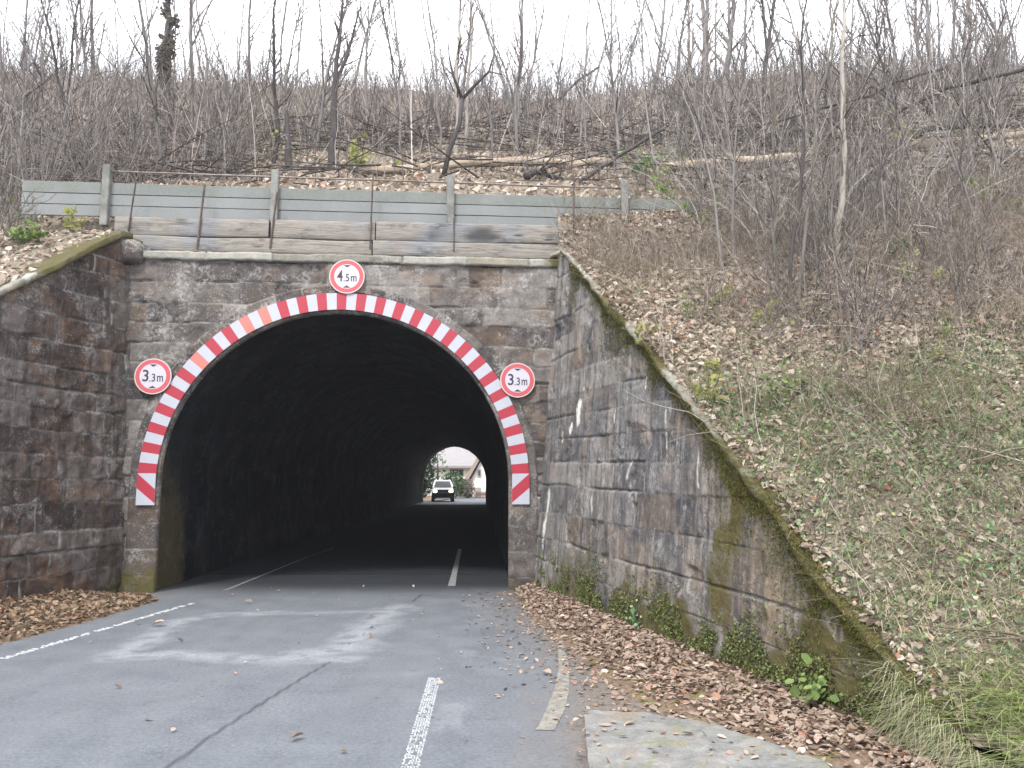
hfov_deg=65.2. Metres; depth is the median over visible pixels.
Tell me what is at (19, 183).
twiggy bush
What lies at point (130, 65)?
sapling
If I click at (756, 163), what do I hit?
bramble
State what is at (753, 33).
sapling
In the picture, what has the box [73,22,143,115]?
coppice shrub
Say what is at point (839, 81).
twiggy bush
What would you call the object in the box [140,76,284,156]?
bramble
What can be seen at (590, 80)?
twiggy bush
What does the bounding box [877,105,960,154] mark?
leafy shrub
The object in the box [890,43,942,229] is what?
sapling
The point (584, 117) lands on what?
sapling
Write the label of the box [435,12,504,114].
coppice shrub
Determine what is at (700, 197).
coppice shrub
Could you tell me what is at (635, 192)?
twiggy bush
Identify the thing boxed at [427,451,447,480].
garden tree
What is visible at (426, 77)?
sapling
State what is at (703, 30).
bare tree
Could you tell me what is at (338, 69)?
coppice shrub
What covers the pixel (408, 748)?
lane line marking
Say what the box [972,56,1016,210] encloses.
sapling
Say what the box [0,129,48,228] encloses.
twiggy bush
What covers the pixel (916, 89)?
twiggy bush
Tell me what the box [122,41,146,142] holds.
coppice shrub
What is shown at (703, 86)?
sapling
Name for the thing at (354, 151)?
leafy shrub
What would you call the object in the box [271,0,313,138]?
sapling
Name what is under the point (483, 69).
sapling
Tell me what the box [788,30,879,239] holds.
coppice shrub
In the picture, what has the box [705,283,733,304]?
leafy shrub
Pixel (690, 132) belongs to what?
fallen pole
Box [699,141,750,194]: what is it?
twiggy bush
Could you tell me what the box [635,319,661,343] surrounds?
leafy shoot
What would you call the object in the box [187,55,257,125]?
twiggy bush
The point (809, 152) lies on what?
twiggy bush
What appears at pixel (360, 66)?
coppice shrub
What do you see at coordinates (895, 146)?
twiggy bush
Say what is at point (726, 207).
bramble
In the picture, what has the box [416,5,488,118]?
coppice shrub
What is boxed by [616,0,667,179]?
sapling
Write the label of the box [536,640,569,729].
curved tan marking
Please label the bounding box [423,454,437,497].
conifer tree
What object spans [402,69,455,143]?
twiggy bush
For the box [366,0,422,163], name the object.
bare tree
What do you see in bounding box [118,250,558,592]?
road tunnel
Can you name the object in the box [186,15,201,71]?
sapling
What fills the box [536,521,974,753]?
wall foot moss
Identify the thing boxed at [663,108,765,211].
bramble
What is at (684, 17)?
sapling
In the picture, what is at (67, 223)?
leafy shoot
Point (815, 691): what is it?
wall plant
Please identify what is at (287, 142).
bare tree
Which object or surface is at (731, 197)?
twiggy bush
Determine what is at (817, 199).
bramble
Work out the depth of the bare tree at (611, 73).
20.59 m
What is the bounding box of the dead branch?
[659,135,714,198]
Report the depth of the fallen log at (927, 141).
17.80 m
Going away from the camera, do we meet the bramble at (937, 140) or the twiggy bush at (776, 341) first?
the twiggy bush at (776, 341)
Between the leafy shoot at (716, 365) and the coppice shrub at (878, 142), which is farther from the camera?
the coppice shrub at (878, 142)
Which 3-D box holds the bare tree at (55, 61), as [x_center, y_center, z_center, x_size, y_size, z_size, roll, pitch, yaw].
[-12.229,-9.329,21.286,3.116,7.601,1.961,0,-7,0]
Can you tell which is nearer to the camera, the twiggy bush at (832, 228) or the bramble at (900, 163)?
the twiggy bush at (832, 228)
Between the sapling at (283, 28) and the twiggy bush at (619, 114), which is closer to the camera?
the twiggy bush at (619, 114)
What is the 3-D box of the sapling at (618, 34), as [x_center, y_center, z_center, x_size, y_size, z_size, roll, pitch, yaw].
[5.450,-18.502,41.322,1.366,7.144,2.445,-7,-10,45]
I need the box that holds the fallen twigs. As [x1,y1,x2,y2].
[565,125,1023,660]
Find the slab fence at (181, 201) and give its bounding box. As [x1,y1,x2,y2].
[21,165,699,226]
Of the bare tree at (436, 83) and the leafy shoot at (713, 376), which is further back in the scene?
the bare tree at (436, 83)
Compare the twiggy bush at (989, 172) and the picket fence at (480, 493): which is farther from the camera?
the picket fence at (480, 493)
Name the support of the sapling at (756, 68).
on the hillside
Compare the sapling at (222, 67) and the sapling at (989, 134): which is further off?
the sapling at (222, 67)
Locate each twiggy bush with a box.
[0,41,51,105]
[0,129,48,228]
[0,143,47,223]
[0,161,23,230]
[0,163,41,234]
[0,164,21,212]
[0,182,55,246]
[1,126,96,201]
[1,153,44,214]
[13,84,114,178]
[34,97,120,182]
[44,102,134,184]
[51,59,148,149]
[56,82,143,182]
[80,146,131,182]
[103,93,185,164]
[106,102,180,178]
[112,79,176,146]
[113,115,194,184]
[115,102,183,157]
[117,64,172,106]
[172,67,260,117]
[175,41,278,177]
[185,56,241,121]
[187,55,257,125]
[191,79,318,183]
[203,77,280,179]
[240,92,284,165]
[292,60,401,142]
[326,59,420,153]
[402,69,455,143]
[419,77,464,125]
[497,74,545,126]
[525,53,559,108]
[568,36,623,115]
[583,53,667,147]
[617,171,663,198]
[629,73,737,159]
[652,49,762,156]
[664,82,724,130]
[666,34,729,99]
[678,153,740,211]
[691,74,752,125]
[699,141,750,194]
[701,124,800,212]
[703,173,751,233]
[706,154,750,202]
[707,113,800,180]
[729,156,824,238]
[732,98,805,172]
[734,163,872,327]
[734,297,831,355]
[741,217,778,257]
[744,279,800,336]
[748,132,889,277]
[752,158,838,251]
[755,49,837,138]
[755,197,930,354]
[760,194,898,294]
[761,231,805,294]
[768,182,898,265]
[769,105,854,192]
[777,5,864,111]
[781,162,849,208]
[786,16,905,138]
[786,192,835,255]
[797,260,887,350]
[808,70,883,138]
[819,263,892,313]
[821,118,904,209]
[825,155,904,208]
[839,222,925,320]
[849,21,901,82]
[849,113,923,186]
[853,255,896,301]
[872,246,946,324]
[876,196,980,269]
[878,176,989,263]
[882,177,1018,259]
[887,172,1013,315]
[889,187,944,237]
[894,70,928,101]
[912,45,981,99]
[913,182,1019,293]
[919,172,994,238]
[923,30,1023,133]
[928,134,995,202]
[936,9,1002,89]
[938,137,991,174]
[940,142,1015,181]
[942,51,1010,97]
[970,32,1023,89]
[975,152,1001,191]
[977,94,1023,174]
[984,228,1023,294]
[990,120,1023,217]
[1002,150,1023,201]
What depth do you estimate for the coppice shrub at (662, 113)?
26.39 m
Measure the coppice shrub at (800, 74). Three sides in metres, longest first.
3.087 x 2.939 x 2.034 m
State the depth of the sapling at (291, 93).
23.85 m
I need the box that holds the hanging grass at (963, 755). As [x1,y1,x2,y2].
[835,651,1019,767]
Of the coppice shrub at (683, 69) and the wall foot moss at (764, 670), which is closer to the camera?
the wall foot moss at (764, 670)
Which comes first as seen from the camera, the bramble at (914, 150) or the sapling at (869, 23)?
the bramble at (914, 150)
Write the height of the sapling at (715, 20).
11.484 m
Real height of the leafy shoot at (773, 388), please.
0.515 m
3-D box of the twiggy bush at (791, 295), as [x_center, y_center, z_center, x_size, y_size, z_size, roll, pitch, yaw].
[3.908,-1.802,10.816,1.550,2.317,1.497,-5,-8,33]
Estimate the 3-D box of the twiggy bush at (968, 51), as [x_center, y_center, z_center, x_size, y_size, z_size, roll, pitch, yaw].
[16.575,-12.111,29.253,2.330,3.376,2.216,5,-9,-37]
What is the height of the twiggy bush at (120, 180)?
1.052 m
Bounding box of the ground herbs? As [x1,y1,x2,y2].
[666,299,1023,725]
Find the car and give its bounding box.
[430,480,455,501]
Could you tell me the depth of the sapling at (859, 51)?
20.76 m
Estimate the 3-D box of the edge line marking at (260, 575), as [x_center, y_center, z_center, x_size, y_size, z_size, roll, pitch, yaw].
[-4.775,3.895,17.331,0.095,0.001,8.683,0,-7,-1]
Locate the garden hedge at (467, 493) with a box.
[460,479,474,497]
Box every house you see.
[423,447,476,495]
[465,458,485,496]
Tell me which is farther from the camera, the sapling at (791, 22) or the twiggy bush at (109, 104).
the sapling at (791, 22)
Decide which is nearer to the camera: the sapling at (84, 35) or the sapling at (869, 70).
the sapling at (869, 70)
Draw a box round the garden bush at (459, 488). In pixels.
[441,471,467,497]
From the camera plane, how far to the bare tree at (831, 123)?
13.11 m
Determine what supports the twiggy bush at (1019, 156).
on the hillside
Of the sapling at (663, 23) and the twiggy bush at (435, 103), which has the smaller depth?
the twiggy bush at (435, 103)
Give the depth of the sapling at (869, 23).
21.17 m
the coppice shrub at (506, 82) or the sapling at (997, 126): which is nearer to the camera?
the sapling at (997, 126)
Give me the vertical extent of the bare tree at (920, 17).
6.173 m
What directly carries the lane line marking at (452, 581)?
on the road at (426, 538)
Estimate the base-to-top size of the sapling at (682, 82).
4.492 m
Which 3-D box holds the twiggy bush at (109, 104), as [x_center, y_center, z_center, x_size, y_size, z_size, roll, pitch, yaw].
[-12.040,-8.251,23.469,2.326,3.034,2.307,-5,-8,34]
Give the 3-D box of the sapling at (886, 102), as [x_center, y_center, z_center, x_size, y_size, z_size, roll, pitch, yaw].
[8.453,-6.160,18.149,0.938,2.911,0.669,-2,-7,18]
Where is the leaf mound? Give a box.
[0,593,156,642]
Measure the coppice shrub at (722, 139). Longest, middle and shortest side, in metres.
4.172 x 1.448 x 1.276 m
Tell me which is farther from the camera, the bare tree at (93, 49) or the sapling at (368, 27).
the bare tree at (93, 49)
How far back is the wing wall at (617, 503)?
9.36 m
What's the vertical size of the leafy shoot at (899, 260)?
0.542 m
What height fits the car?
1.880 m
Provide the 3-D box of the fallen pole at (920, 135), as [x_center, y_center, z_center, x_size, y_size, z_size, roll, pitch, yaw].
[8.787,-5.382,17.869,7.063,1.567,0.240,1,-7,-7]
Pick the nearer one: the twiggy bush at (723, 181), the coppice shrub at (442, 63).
the twiggy bush at (723, 181)
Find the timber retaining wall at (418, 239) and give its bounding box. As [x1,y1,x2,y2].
[114,173,574,258]
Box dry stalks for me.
[536,136,1023,606]
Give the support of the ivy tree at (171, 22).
on the hillside
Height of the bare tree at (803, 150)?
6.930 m
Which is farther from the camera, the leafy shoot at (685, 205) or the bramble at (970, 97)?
the bramble at (970, 97)
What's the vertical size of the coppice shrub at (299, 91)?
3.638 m
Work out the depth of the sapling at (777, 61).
32.04 m
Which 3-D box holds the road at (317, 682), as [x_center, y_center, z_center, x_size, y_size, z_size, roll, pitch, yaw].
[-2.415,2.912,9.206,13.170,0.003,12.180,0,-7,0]
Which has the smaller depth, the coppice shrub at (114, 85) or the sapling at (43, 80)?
the sapling at (43, 80)
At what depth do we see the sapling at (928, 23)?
30.61 m
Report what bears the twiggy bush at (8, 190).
on the hillside
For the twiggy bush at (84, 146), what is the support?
on the hillside
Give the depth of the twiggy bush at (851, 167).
15.36 m
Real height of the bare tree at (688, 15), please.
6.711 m
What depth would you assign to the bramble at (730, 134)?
19.30 m
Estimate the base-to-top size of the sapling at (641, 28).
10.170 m
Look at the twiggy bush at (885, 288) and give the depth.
10.47 m
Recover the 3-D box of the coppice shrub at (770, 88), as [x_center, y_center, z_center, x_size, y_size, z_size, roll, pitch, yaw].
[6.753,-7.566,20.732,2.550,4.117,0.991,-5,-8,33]
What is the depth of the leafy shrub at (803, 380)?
8.69 m
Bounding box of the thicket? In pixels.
[0,0,1023,222]
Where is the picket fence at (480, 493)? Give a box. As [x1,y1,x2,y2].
[476,492,485,497]
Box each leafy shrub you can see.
[4,219,50,243]
[241,107,268,143]
[337,133,374,172]
[393,159,402,164]
[617,147,661,183]
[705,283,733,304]
[778,369,836,397]
[875,233,914,254]
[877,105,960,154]
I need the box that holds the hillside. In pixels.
[0,71,1023,767]
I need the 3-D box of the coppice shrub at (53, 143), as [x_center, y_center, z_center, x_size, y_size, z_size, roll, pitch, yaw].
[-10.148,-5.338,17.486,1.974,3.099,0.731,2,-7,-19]
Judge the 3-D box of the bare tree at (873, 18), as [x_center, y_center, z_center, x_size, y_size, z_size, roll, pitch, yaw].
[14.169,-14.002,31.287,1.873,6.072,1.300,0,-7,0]
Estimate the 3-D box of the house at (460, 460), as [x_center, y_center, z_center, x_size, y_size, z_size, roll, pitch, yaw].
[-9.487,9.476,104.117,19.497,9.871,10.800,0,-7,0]
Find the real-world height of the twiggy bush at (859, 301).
2.122 m
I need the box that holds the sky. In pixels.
[0,0,1023,98]
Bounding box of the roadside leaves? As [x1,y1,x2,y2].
[75,582,975,767]
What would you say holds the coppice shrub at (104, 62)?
on the hillside
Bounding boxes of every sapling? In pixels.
[0,0,19,85]
[0,0,81,198]
[0,4,50,171]
[0,7,43,187]
[0,10,6,122]
[0,26,31,153]
[1,0,72,173]
[15,0,69,108]
[42,0,72,71]
[44,0,104,177]
[55,0,110,100]
[62,0,96,85]
[64,0,79,87]
[76,0,123,143]
[81,0,181,157]
[83,1,105,97]
[95,0,182,174]
[98,0,132,100]
[122,57,186,180]
[123,0,162,72]
[154,0,189,112]
[156,0,188,67]
[161,15,208,88]
[184,0,247,154]
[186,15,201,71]
[189,0,212,117]
[202,0,230,109]
[226,0,262,128]
[229,39,259,92]
[237,23,255,136]
[240,0,273,93]
[252,1,287,129]
[252,7,269,93]
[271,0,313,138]
[275,0,301,105]
[281,49,305,147]
[290,0,315,94]
[305,0,338,94]
[316,0,357,150]
[320,0,379,115]
[346,0,413,148]
[352,0,380,93]
[352,0,387,87]
[367,0,415,115]
[420,0,445,90]
[421,39,439,128]
[427,46,462,134]
[441,0,496,108]
[466,0,513,103]
[473,26,491,86]
[476,26,500,128]
[491,48,513,108]
[492,0,535,104]
[507,8,547,152]
[545,1,576,127]
[566,0,615,174]
[588,0,645,102]
[605,16,621,93]
[613,0,631,89]
[615,11,658,96]
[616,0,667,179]
[620,39,638,139]
[621,0,641,121]
[621,0,648,79]
[626,34,678,126]
[630,0,722,270]
[645,0,680,94]
[655,27,710,126]
[660,0,686,100]
[660,59,694,193]
[662,1,701,179]
[663,0,708,110]
[664,99,714,220]
[669,0,717,128]
[676,18,726,177]
[682,0,722,99]
[699,0,738,87]
[702,88,730,156]
[708,1,771,258]
[716,9,740,77]
[726,0,768,108]
[727,75,760,154]
[736,0,763,81]
[738,43,789,222]
[758,0,789,94]
[765,0,791,87]
[767,21,812,212]
[772,0,825,96]
[797,0,814,83]
[799,0,863,132]
[814,0,875,134]
[826,0,910,118]
[829,0,926,217]
[835,0,888,135]
[837,0,857,65]
[841,0,897,221]
[846,0,875,56]
[853,0,916,76]
[853,0,928,135]
[855,52,911,244]
[857,1,875,79]
[866,0,911,95]
[866,55,900,158]
[872,0,902,64]
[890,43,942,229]
[892,33,977,233]
[893,0,933,74]
[895,0,955,180]
[897,0,924,86]
[909,0,958,144]
[917,0,951,81]
[918,3,941,47]
[921,0,931,69]
[924,0,995,183]
[935,0,961,61]
[938,0,982,152]
[938,0,988,94]
[944,0,977,85]
[945,0,1014,180]
[948,0,957,79]
[948,0,990,121]
[953,6,1012,146]
[972,0,1019,89]
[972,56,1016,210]
[975,0,1014,86]
[978,8,1013,168]
[988,0,1023,66]
[989,0,1000,48]
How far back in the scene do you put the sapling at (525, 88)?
24.25 m
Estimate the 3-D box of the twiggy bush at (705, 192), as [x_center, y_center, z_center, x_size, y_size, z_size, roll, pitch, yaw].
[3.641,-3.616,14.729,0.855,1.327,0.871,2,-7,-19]
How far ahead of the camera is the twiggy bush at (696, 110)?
20.25 m
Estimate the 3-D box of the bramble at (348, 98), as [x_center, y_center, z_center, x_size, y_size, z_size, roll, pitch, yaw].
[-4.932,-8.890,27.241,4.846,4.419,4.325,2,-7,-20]
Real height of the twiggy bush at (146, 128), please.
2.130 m
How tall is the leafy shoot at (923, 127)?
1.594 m
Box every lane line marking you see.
[401,678,439,767]
[448,549,460,585]
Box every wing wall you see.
[0,230,142,601]
[534,247,1002,757]
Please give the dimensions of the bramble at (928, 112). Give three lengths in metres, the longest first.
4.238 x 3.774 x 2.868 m
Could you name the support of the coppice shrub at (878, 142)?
on the hillside
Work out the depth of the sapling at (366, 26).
39.91 m
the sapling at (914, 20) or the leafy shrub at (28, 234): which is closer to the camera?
the leafy shrub at (28, 234)
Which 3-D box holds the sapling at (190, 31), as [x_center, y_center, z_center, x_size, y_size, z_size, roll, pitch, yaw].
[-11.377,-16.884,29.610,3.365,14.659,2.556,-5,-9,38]
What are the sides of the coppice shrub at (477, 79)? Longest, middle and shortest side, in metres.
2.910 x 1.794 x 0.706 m
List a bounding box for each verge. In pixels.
[423,498,444,501]
[515,589,1018,767]
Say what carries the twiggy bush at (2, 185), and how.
on the hillside
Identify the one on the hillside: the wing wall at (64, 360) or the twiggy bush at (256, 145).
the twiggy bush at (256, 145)
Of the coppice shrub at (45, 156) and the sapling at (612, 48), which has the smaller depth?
the coppice shrub at (45, 156)
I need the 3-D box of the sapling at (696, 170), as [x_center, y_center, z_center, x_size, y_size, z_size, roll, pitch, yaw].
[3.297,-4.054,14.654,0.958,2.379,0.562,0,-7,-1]
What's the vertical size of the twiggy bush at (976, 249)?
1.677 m
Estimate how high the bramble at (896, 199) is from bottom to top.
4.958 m
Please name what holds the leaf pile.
on the leaf mound
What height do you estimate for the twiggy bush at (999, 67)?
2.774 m
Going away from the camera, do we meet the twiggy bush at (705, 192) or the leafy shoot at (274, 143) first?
the twiggy bush at (705, 192)
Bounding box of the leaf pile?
[0,588,157,643]
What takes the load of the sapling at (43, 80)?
on the hillside
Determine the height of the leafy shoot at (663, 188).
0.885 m
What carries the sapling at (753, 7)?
on the hillside
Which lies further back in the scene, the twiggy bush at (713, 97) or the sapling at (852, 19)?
the sapling at (852, 19)
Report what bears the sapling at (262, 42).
on the hillside
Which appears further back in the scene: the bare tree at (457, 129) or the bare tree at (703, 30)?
the bare tree at (703, 30)
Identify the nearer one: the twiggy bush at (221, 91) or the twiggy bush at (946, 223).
the twiggy bush at (946, 223)
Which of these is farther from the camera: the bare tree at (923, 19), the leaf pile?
the bare tree at (923, 19)
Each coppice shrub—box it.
[0,77,31,230]
[0,85,60,208]
[3,31,52,120]
[3,44,80,219]
[6,84,99,180]
[6,125,58,201]
[12,20,38,87]
[15,104,116,219]
[30,1,69,103]
[40,91,132,181]
[48,7,95,74]
[66,12,152,160]
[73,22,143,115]
[87,58,137,114]
[94,44,140,115]
[100,35,122,91]
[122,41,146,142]
[136,0,222,158]
[185,2,248,177]
[199,45,229,133]
[245,41,321,125]
[276,42,301,94]
[277,20,328,144]
[304,37,339,151]
[305,3,362,125]
[348,37,378,85]
[368,62,405,119]
[402,16,439,92]
[412,44,454,96]
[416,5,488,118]
[433,47,449,103]
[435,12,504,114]
[446,63,483,101]
[469,49,482,106]
[472,58,491,115]
[496,53,522,116]
[529,25,580,136]
[538,15,591,91]
[548,41,569,106]
[549,42,577,119]
[640,34,697,127]
[643,29,686,86]
[649,8,729,114]
[675,30,742,211]
[676,108,716,217]
[716,110,805,242]
[720,9,818,149]
[768,28,809,152]
[775,34,841,120]
[778,20,813,92]
[779,29,833,216]
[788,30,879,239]
[793,112,869,233]
[795,57,913,237]
[826,130,887,203]
[833,64,892,225]
[845,108,878,195]
[846,118,902,182]
[848,69,981,231]
[863,129,941,232]
[864,7,901,82]
[890,109,948,191]
[904,28,967,101]
[922,29,1014,216]
[939,89,1023,229]
[961,0,1020,119]
[962,7,1016,120]
[964,0,1023,91]
[971,0,1023,98]
[977,1,1023,88]
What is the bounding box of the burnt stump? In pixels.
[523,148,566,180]
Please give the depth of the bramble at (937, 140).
16.84 m
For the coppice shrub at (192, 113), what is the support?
on the hillside
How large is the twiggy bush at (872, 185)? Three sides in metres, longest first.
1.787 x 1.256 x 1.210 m
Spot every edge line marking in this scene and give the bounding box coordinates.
[0,603,194,658]
[223,548,331,590]
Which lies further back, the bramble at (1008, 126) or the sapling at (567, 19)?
the sapling at (567, 19)
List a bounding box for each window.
[450,469,462,475]
[477,469,480,476]
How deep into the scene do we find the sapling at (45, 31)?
32.02 m
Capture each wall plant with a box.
[625,599,642,629]
[785,653,839,704]
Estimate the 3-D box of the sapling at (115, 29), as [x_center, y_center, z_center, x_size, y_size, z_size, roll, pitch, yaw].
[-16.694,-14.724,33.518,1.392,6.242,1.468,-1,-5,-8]
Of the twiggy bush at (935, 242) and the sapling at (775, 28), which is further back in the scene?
the sapling at (775, 28)
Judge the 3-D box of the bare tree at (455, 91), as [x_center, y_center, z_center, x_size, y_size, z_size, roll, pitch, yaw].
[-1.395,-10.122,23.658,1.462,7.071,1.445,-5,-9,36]
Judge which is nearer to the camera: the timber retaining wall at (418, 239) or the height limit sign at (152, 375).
the height limit sign at (152, 375)
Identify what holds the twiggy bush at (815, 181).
on the hillside
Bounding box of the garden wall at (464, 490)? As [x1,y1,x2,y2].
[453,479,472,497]
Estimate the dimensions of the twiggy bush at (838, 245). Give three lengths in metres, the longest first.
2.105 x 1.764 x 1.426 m
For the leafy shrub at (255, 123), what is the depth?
23.42 m
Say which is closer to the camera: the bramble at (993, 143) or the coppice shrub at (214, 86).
the bramble at (993, 143)
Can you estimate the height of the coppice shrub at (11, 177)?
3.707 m
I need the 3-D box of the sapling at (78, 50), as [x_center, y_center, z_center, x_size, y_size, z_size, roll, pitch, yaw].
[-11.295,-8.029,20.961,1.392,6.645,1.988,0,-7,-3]
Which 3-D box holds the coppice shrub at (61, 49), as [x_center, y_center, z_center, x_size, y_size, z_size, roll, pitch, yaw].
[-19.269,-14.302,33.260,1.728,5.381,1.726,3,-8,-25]
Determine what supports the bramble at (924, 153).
on the hillside
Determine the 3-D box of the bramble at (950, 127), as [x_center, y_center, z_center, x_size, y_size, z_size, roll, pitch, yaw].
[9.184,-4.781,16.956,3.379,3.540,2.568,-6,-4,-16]
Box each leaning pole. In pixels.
[534,62,598,122]
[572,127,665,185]
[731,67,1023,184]
[755,55,947,128]
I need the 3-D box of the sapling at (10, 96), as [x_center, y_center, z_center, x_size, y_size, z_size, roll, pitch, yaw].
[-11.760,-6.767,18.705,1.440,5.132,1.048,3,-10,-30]
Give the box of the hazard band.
[136,293,529,504]
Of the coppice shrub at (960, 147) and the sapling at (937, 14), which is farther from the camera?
the sapling at (937, 14)
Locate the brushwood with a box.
[0,59,1023,199]
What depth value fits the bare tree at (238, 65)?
21.21 m
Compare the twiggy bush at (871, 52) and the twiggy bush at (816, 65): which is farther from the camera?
the twiggy bush at (871, 52)
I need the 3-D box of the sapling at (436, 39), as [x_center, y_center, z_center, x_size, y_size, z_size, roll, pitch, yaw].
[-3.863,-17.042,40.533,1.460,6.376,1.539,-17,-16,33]
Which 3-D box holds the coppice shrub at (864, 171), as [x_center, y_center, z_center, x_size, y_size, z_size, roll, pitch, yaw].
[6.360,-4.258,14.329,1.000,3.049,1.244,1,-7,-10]
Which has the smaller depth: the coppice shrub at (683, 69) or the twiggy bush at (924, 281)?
the twiggy bush at (924, 281)
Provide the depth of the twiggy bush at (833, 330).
9.74 m
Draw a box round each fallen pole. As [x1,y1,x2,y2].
[641,128,805,136]
[739,149,1023,178]
[754,117,1023,169]
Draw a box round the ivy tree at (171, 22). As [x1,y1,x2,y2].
[151,0,182,138]
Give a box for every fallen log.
[344,143,631,174]
[664,108,1023,173]
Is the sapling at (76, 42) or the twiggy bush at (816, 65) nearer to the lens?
the twiggy bush at (816, 65)
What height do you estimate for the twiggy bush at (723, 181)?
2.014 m
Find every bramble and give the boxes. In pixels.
[0,112,63,178]
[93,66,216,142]
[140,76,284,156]
[299,43,401,129]
[370,83,453,142]
[586,100,824,211]
[594,76,674,148]
[603,95,716,182]
[608,159,763,264]
[650,109,796,186]
[655,89,768,159]
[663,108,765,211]
[667,60,757,126]
[667,134,839,254]
[688,139,811,238]
[696,106,840,237]
[720,93,992,253]
[734,160,859,250]
[737,119,876,257]
[746,127,901,212]
[771,99,1023,275]
[776,132,956,216]
[781,93,1023,173]
[800,48,876,125]
[811,120,978,194]
[813,43,946,108]
[814,129,923,185]
[821,143,936,226]
[825,70,975,114]
[863,71,1023,148]
[867,79,1020,181]
[869,93,997,201]
[876,161,1009,242]
[889,64,1023,178]
[891,70,1021,132]
[891,99,962,172]
[926,124,1023,217]
[955,62,1022,108]
[960,103,1023,172]
[972,93,1023,144]
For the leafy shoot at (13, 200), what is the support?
on the hillside
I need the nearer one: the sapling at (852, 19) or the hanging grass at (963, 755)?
the hanging grass at (963, 755)
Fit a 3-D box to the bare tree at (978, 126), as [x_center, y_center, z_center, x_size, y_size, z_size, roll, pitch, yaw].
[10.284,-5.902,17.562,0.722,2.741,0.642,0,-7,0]
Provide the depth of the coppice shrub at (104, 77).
28.94 m
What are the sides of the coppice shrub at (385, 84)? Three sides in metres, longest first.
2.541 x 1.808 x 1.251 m
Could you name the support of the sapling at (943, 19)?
on the hillside
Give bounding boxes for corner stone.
[121,239,151,264]
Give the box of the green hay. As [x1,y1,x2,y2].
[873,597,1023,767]
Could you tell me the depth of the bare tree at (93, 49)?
44.64 m
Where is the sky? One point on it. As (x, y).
(559, 7)
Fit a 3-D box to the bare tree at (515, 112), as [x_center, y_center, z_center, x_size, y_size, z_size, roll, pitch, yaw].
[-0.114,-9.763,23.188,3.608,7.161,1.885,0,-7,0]
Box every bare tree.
[0,0,69,144]
[8,0,116,164]
[90,0,94,73]
[112,0,178,155]
[158,0,232,167]
[235,0,248,159]
[254,0,304,163]
[284,110,293,168]
[327,0,372,166]
[349,0,388,116]
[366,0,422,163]
[404,0,469,160]
[439,0,485,153]
[441,41,505,175]
[457,0,497,150]
[471,0,543,167]
[471,0,568,155]
[511,0,567,119]
[562,0,628,157]
[583,0,659,172]
[632,0,684,126]
[665,0,702,105]
[690,0,722,98]
[708,0,743,102]
[720,0,760,101]
[738,0,785,104]
[741,68,800,291]
[760,0,871,299]
[763,0,875,248]
[773,0,877,297]
[795,0,905,250]
[858,0,890,88]
[903,0,935,62]
[905,0,936,50]
[956,0,986,75]
[964,68,991,163]
[990,0,1023,72]
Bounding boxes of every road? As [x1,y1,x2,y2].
[0,575,836,767]
[204,498,506,574]
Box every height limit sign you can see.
[134,358,171,393]
[329,259,364,293]
[500,363,534,397]
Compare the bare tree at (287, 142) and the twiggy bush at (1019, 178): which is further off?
the bare tree at (287, 142)
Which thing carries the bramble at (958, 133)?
on the hillside
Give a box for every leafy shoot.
[6,187,31,227]
[62,201,85,230]
[252,128,301,157]
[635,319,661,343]
[649,132,686,176]
[650,164,682,199]
[676,283,723,319]
[679,193,722,224]
[690,385,717,399]
[702,357,720,374]
[709,373,729,401]
[747,303,800,327]
[753,300,779,318]
[757,358,788,406]
[891,249,918,283]
[895,111,945,148]
[927,267,953,289]
[929,335,962,360]
[932,307,959,336]
[965,169,1022,216]
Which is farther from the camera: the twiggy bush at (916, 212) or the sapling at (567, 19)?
the sapling at (567, 19)
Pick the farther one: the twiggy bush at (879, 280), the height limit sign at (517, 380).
the height limit sign at (517, 380)
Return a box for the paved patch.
[584,710,829,767]
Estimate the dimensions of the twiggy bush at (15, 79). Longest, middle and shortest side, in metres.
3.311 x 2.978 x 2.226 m
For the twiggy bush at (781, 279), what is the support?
on the hillside
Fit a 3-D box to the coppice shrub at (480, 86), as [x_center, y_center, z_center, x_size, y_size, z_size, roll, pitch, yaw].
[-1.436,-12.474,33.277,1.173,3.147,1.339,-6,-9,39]
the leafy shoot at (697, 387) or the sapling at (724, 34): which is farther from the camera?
the sapling at (724, 34)
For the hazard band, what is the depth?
13.52 m
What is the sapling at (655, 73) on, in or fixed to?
on the hillside
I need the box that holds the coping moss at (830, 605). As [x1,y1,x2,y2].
[564,261,1007,752]
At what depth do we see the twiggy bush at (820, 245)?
11.91 m
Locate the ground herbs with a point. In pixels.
(903, 532)
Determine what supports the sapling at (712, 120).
on the hillside
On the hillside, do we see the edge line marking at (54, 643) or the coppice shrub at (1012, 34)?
the coppice shrub at (1012, 34)
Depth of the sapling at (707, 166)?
12.88 m
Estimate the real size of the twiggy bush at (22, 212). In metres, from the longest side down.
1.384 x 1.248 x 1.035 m
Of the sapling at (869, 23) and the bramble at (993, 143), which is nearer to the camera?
the bramble at (993, 143)
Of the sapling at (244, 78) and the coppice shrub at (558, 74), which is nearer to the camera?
the sapling at (244, 78)
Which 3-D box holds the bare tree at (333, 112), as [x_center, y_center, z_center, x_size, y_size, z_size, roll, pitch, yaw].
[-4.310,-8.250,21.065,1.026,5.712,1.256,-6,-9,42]

